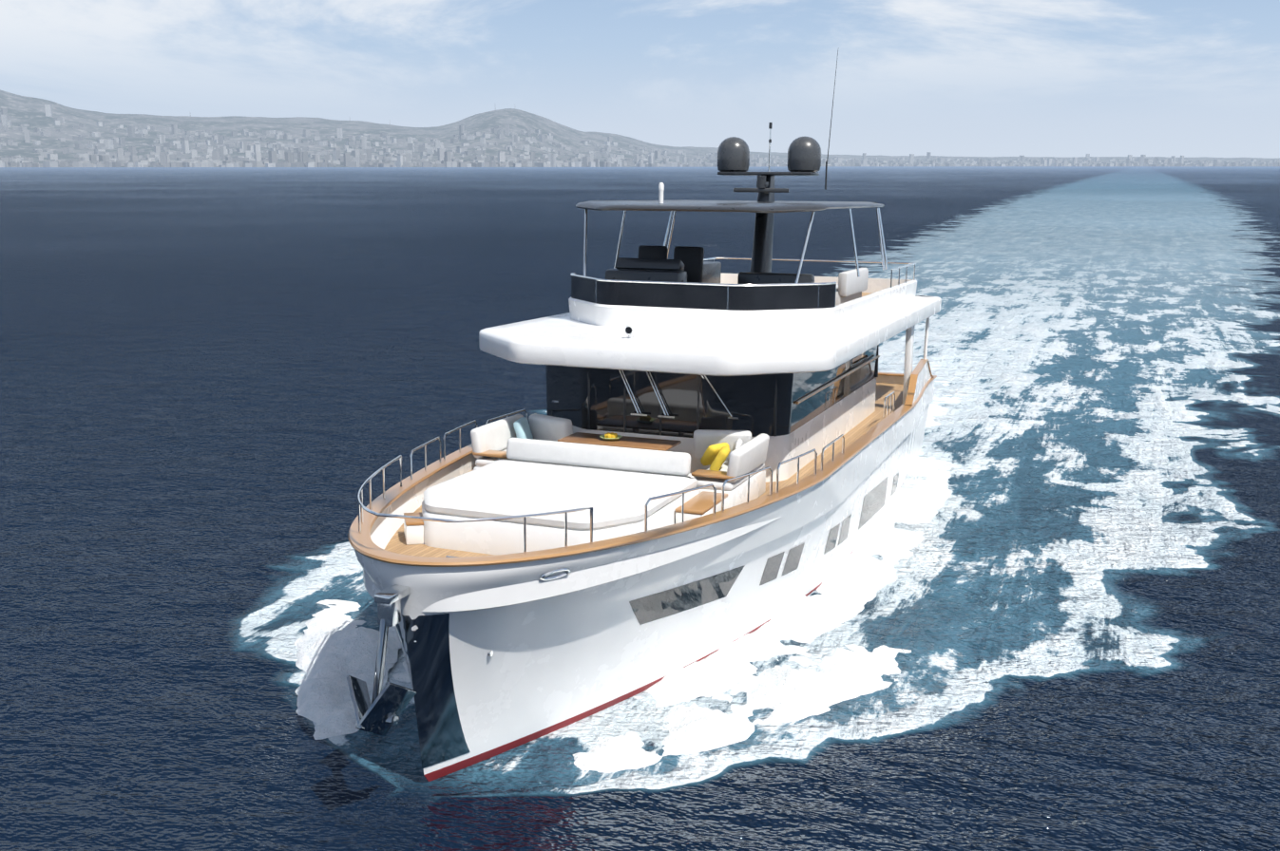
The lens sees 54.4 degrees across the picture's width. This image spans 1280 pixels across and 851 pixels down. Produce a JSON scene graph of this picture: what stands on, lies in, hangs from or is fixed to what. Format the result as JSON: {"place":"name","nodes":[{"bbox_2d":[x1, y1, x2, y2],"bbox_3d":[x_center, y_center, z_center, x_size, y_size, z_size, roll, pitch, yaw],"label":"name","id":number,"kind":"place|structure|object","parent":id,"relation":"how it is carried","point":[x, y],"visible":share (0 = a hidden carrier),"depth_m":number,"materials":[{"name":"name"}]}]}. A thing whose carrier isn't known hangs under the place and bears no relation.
{"place":"outdoors","nodes":[
{"label":"outdoors","id":0,"kind":"place"},
{"bbox_2d":[0,166,1279,850],"bbox_3d":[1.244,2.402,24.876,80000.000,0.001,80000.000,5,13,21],"label":"sea","id":1,"kind":"structure","parent":0,"point":[226,394],"depth_m":28.19,"materials":[{"name":"liquid"}]},
{"bbox_2d":[294,381,961,773],"bbox_3d":[3.878,1.020,30.792,14.139,0.607,33.869,5,13,21],"label":"bow spray","id":2,"kind":"object","parent":1,"relation":"in","point":[334,645],"depth_m":18.67,"materials":[{"name":"white liquid"}]},
{"bbox_2d":[354,359,934,782],"bbox_3d":[1.317,1.508,24.877,6.460,4.160,22.350,5,11,21],"label":"hull","id":3,"kind":"object","parent":1,"relation":"in","point":[554,663],"visible":0.48,"depth_m":16.81,"materials":[{"name":"white paint"}]},
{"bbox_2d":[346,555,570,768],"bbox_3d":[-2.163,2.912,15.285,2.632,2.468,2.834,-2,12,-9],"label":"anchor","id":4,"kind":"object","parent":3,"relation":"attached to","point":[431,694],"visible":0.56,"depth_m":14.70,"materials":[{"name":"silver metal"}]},
{"bbox_2d":[362,375,903,611],"bbox_3d":[1.121,0.157,24.088,6.400,0.598,21.200,5,11,21],"label":"bulwark","id":5,"kind":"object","parent":3,"relation":"on","point":[568,582],"depth_m":16.84,"materials":[{"name":"white plastic"}]},
{"bbox_2d":[403,413,769,554],"bbox_3d":[-0.913,0.843,18.962,4.628,1.061,5.105,5,11,21],"label":"sunbathing lounge","id":6,"kind":"object","parent":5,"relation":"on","point":[545,464],"visible":0.96,"depth_m":18.46,"materials":[{"name":"white fabric"}]},
{"bbox_2d":[357,391,895,554],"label":"rails","id":7,"kind":"object","parent":5,"relation":"on","point":[360,506],"visible":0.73,"depth_m":16.95,"materials":[{"name":"silver metal"}]},
{"bbox_2d":[347,371,936,567],"bbox_3d":[1.123,0.021,24.063,6.520,0.435,21.320,5,11,21],"label":"cap rail","id":8,"kind":"object","parent":5,"relation":"on","point":[363,544],"visible":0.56,"depth_m":16.78,"materials":[{"name":"brown wood"}]},
{"bbox_2d":[478,295,941,482],"bbox_3d":[2.066,-1.145,26.262,6.440,3.000,13.500,5,11,21],"label":"deckhouse","id":9,"kind":"object","parent":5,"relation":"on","point":[792,394],"visible":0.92,"depth_m":21.19,"materials":[{"name":"white paint"}]},
{"bbox_2d":[568,50,917,333],"bbox_3d":[2.520,-5.293,26.571,5.300,5.540,10.710,5,11,21],"label":"flybridge","id":10,"kind":"object","parent":9,"relation":"on","point":[687,289],"visible":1,"depth_m":23.10,"materials":[{"name":"white plastic"}]},
{"bbox_2d":[629,473,898,625],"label":"hull windows","id":11,"kind":"structure","parent":3,"relation":"in","point":[675,601],"depth_m":18.51,"materials":[{"name":"grey glass"}]},
{"bbox_2d":[0,90,1279,167],"bbox_3d":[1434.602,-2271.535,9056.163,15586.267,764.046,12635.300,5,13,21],"label":"coast hills","id":12,"kind":"structure","parent":0,"point":[27,110],"depth_m":8553.91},
{"bbox_2d":[0,104,1279,167],"bbox_3d":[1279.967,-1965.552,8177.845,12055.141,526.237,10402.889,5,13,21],"label":"city buildings","id":13,"kind":"structure","parent":12,"relation":"on","point":[256,158],"depth_m":7673.17,"materials":[{"name":"white concrete"}]},
{"bbox_2d":[0,0,1279,158],"label":"sky","id":14,"kind":"structure","parent":0,"point":[945,78],"materials":[{"name":"blue"}]}
]}

